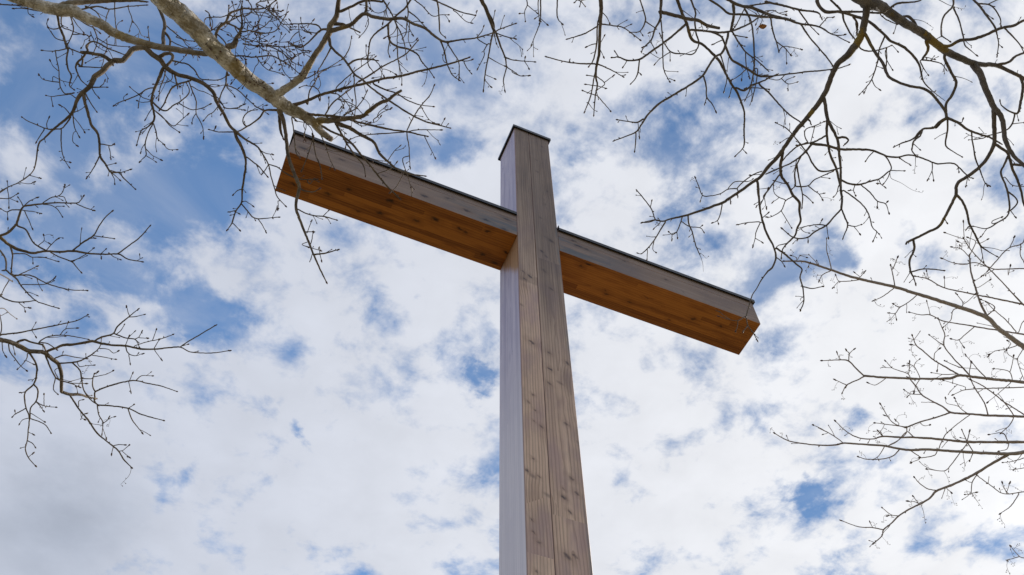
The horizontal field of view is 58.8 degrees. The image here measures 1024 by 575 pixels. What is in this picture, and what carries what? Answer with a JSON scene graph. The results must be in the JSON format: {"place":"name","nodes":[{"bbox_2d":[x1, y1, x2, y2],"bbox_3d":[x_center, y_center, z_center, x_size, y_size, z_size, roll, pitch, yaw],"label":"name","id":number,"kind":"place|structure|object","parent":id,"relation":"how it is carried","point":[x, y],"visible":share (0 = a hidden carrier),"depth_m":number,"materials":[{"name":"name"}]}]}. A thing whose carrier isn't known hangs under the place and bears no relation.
{"place":"outdoors","nodes":[
{"label":"outdoors","id":0,"kind":"place"},
{"bbox_2d":[0,0,1023,574],"label":"sky","id":1,"kind":"structure","parent":0,"point":[349,424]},
{"bbox_3d":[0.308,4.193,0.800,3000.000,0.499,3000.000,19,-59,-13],"label":"ground","id":2,"kind":"structure","parent":0,"visible":0},
{"bbox_2d":[0,167,231,485],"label":"bare tree","id":3,"kind":"object","parent":2,"relation":"on","point":[16,344],"visible":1,"depth_m":4.76,"materials":[{"name":"brown plant"}]},
{"bbox_2d":[0,0,641,283],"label":"bare tree","id":4,"kind":"object","parent":2,"relation":"on","point":[185,18],"visible":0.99,"depth_m":5.38,"materials":[{"name":"brown plant"}]},
{"bbox_2d":[276,124,759,574],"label":"wooden cross","id":5,"kind":"object","parent":2,"relation":"on","point":[530,250],"visible":0.93,"depth_m":7.68,"materials":[{"name":"wood"}]},
{"bbox_2d":[477,0,1023,341],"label":"bare tree","id":6,"kind":"object","parent":2,"relation":"on","point":[880,7],"visible":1,"depth_m":5.52,"materials":[{"name":"brown plant"}]},
{"bbox_2d":[770,220,1023,573],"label":"bare tree","id":7,"kind":"object","parent":2,"relation":"on","point":[1006,334],"visible":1,"depth_m":6.09,"materials":[{"name":"grey plant"}]}
]}

